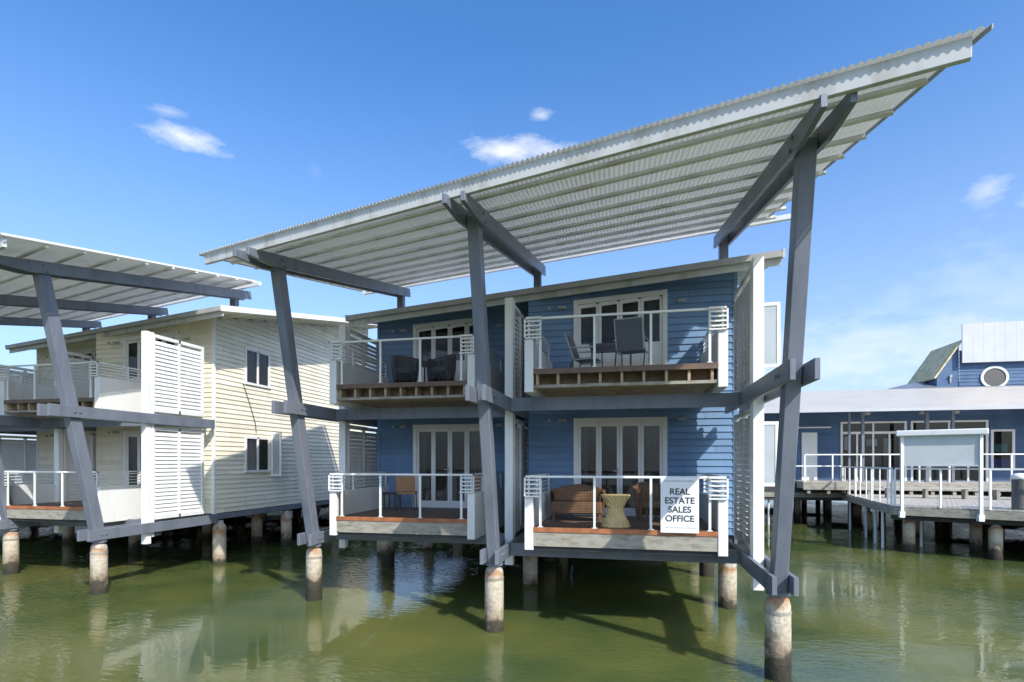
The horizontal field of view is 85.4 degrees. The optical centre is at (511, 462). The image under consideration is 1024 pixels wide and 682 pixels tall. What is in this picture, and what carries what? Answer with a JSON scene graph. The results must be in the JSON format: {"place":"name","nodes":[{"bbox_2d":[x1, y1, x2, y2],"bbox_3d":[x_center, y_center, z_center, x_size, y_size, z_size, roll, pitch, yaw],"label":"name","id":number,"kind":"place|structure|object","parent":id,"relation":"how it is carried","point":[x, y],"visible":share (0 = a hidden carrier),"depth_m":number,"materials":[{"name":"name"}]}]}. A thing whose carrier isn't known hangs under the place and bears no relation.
{"place":"outdoors","nodes":[
{"label":"outdoors","id":0,"kind":"place"},
{"bbox_2d":[426,367,430,381],"bbox_3d":[-1.894,-2.208,14.452,0.693,0.834,0.614,0,0,12],"label":"tub chair","id":1,"kind":"object","parent":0,"point":[428,376],"visible":0.1,"depth_m":14.30,"materials":[{"name":"wicker"}]},
{"bbox_2d":[474,476,480,490],"bbox_3d":[-0.745,0.807,14.210,0.499,0.901,0.547,0,0,2],"label":"dining chair","id":2,"kind":"object","parent":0,"point":[477,482],"visible":0.14,"depth_m":14.42,"materials":[{"name":"metal"}]},
{"bbox_2d":[0,500,1023,681],"bbox_3d":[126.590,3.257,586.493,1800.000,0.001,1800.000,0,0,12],"label":"water","id":3,"kind":"structure","parent":0,"point":[944,603],"depth_m":11.94,"materials":[{"name":"green liquid"}]},
{"bbox_2d":[0,232,376,593],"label":"stilt house","id":4,"kind":"structure","parent":3,"relation":"on","point":[138,428],"depth_m":17.63,"materials":[{"name":"wood"}]},
{"bbox_2d":[244,436,270,472],"bbox_3d":[-9.056,-0.278,19.755,0.100,1.270,1.400,0,0,12],"label":"window frame","id":5,"kind":"structure","parent":4,"relation":"in","point":[257,438],"depth_m":19.73,"materials":[{"name":"paint"}]},
{"bbox_2d":[244,347,270,388],"bbox_3d":[-9.056,-3.338,19.755,0.100,1.290,1.400,0,0,12],"label":"window frame","id":6,"kind":"structure","parent":4,"relation":"in","point":[257,352],"depth_m":19.73,"materials":[{"name":"paint"}]},
{"bbox_2d":[251,513,262,546],"bbox_3d":[-9.921,3.592,21.579,0.400,3.330,0.394,0,0,12],"label":"concrete pile","id":7,"kind":"object","parent":3,"relation":"in","point":[256,530],"visible":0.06,"depth_m":21.41,"materials":[{"name":"grey concrete"}]},
{"bbox_2d":[233,504,329,518],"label":"jetty","id":8,"kind":"object","parent":3,"relation":"in","point":[318,508],"visible":0.01,"depth_m":30.91,"materials":[{"name":"wood"}]},
{"bbox_2d":[377,541,380,554],"bbox_3d":[-4.566,3.592,19.605,0.400,3.330,0.394,0,0,12],"label":"concrete pile","id":9,"kind":"object","parent":3,"relation":"in","point":[378,547],"depth_m":19.43,"materials":[{"name":"grey concrete"}]},
{"bbox_2d":[198,23,993,681],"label":"stilt house","id":10,"kind":"structure","parent":3,"relation":"on","point":[518,415],"depth_m":11.67,"materials":[{"name":"wood"}]},
{"bbox_2d":[382,492,399,509],"bbox_3d":[-3.175,1.027,14.701,0.410,0.460,0.420,0,0,12],"label":"side table","id":11,"kind":"object","parent":10,"relation":"on","point":[389,493],"visible":0.82,"depth_m":14.56,"materials":[{"name":"metal"}]},
{"bbox_2d":[390,356,418,382],"bbox_3d":[-2.591,-2.208,13.418,0.693,0.834,0.614,0,0,-23],"label":"tub chair","id":12,"kind":"object","parent":10,"relation":"on","point":[403,369],"visible":0.85,"depth_m":13.39,"materials":[{"name":"wicker"}]},
{"bbox_2d":[396,476,417,510],"bbox_3d":[-2.731,0.807,14.418,0.499,0.901,0.548,0,0,-2],"label":"dining chair","id":13,"kind":"object","parent":10,"relation":"on","point":[405,484],"visible":1,"depth_m":14.19,"materials":[{"name":"metal"}]},
{"bbox_2d":[413,359,441,381],"bbox_3d":[-2.007,-2.143,13.855,0.710,0.700,0.720,0,0,12],"label":"outdoor table","id":14,"kind":"object","parent":10,"relation":"on","point":[425,363],"visible":0.48,"depth_m":13.60,"materials":[{"name":"metal"}]},
{"bbox_2d":[428,354,456,380],"bbox_3d":[-1.648,-2.208,13.267,0.693,0.834,0.614,0,0,37],"label":"tub chair","id":15,"kind":"object","parent":10,"relation":"on","point":[445,370],"visible":0.87,"depth_m":13.09,"materials":[{"name":"wicker"}]},
{"bbox_2d":[550,484,605,521],"bbox_3d":[1.423,0.874,12.043,1.212,0.773,0.684,0,0,12],"label":"wicker settee","id":16,"kind":"object","parent":10,"relation":"on","point":[574,499],"visible":0.93,"depth_m":12.03,"materials":[{"name":"brown wicker"}]},
{"bbox_2d":[564,333,602,367],"bbox_3d":[1.561,-2.290,12.057,0.707,1.002,0.588,0,0,24],"label":"sling chair","id":17,"kind":"object","parent":10,"relation":"on","point":[574,350],"visible":0.69,"depth_m":12.08,"materials":[{"name":"fabric"}]},
{"bbox_2d":[589,343,631,366],"bbox_3d":[2.169,-2.153,12.064,0.910,0.720,0.800,0,0,12],"label":"outdoor table","id":18,"kind":"object","parent":10,"relation":"on","point":[608,348],"visible":0.43,"depth_m":11.79,"materials":[{"name":"metal"}]},
{"bbox_2d":[601,494,629,527],"bbox_3d":[2.018,0.945,10.818,0.574,0.625,0.457,0,0,12],"label":"wicker side table","id":19,"kind":"object","parent":10,"relation":"on","point":[615,517],"visible":1,"depth_m":10.68,"materials":[{"name":"wicker"}]},
{"bbox_2d":[614,316,649,365],"bbox_3d":[2.386,-2.290,11.027,0.588,1.002,0.707,0,0,24],"label":"sling chair","id":20,"kind":"object","parent":10,"relation":"on","point":[630,337],"visible":0.87,"depth_m":10.81,"materials":[{"name":"fabric"}]},
{"bbox_2d":[633,482,659,522],"bbox_3d":[2.941,0.842,11.768,0.756,0.834,0.670,0,0,-8],"label":"tub chair","id":21,"kind":"object","parent":10,"relation":"on","point":[641,492],"visible":0.73,"depth_m":11.95,"materials":[{"name":"brown wicker"}]},
{"bbox_2d":[660,477,698,533],"bbox_3d":[3.045,0.779,10.078,0.670,1.015,0.028,0,0,12],"label":"office sign","id":22,"kind":"object","parent":10,"relation":"attached to","point":[679,504],"visible":1,"depth_m":10.07,"materials":[{"name":"white plastic"}]},
{"bbox_2d":[741,465,1023,560],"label":"boardwalk","id":23,"kind":"structure","parent":3,"relation":"in","point":[939,507],"depth_m":20.11,"materials":[{"name":"white paint"}]},
{"bbox_2d":[737,321,1023,524],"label":"pavilion","id":24,"kind":"structure","parent":23,"relation":"on","point":[977,381],"depth_m":29.17,"materials":[{"name":"blue paint"}]},
{"bbox_2d":[802,432,816,479],"bbox_3d":[15.708,-0.303,29.290,0.750,2.520,0.070,0,0,12],"label":"door","id":25,"kind":"structure","parent":24,"relation":"in","point":[809,440],"depth_m":29.28,"materials":[{"name":"paint"}]},
{"bbox_2d":[980,366,1008,385],"bbox_3d":[27.079,-4.763,31.138,1.360,1.251,0.100,0,0,12],"label":"round window","id":26,"kind":"structure","parent":24,"relation":"in","point":[993,375],"depth_m":31.13,"materials":[{"name":"paint"}]},
{"bbox_2d":[991,429,1014,467],"bbox_3d":[24.306,-0.608,27.485,1.020,2.030,0.090,0,0,12],"label":"window frame","id":27,"kind":"structure","parent":24,"relation":"in","point":[995,463],"depth_m":27.51,"materials":[{"name":"paint"}]},
{"bbox_2d":[881,487,972,498],"bbox_3d":[17.858,1.327,23.967,3.200,0.460,0.430,0,0,20],"label":"long bench","id":28,"kind":"object","parent":23,"relation":"on","point":[964,493],"visible":0.91,"depth_m":23.79,"materials":[{"name":"grey wood"}]},
{"bbox_2d":[896,428,988,521],"bbox_3d":[14.658,0.422,18.977,2.500,3.070,0.320,0,0,38],"label":"notice board","id":29,"kind":"object","parent":23,"relation":"attached to","point":[951,447],"visible":1,"depth_m":18.91,"materials":[{"name":"white paint"}]},
{"bbox_2d":[988,488,1010,499],"bbox_3d":[21.446,1.327,22.579,3.200,0.460,0.430,0,0,20],"label":"long bench","id":30,"kind":"object","parent":23,"relation":"on","point":[995,493],"visible":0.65,"depth_m":22.93,"materials":[{"name":"white wood"}]},
{"bbox_2d":[1010,473,1023,509],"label":"litter bin","id":31,"kind":"object","parent":23,"relation":"on","point":[1017,491],"visible":1,"depth_m":18.09,"materials":[{"name":"grey metal"}]},
{"bbox_2d":[0,0,1023,457],"label":"sky","id":32,"kind":"structure","parent":0,"point":[171,132],"materials":[{"name":"blue"}]}
]}

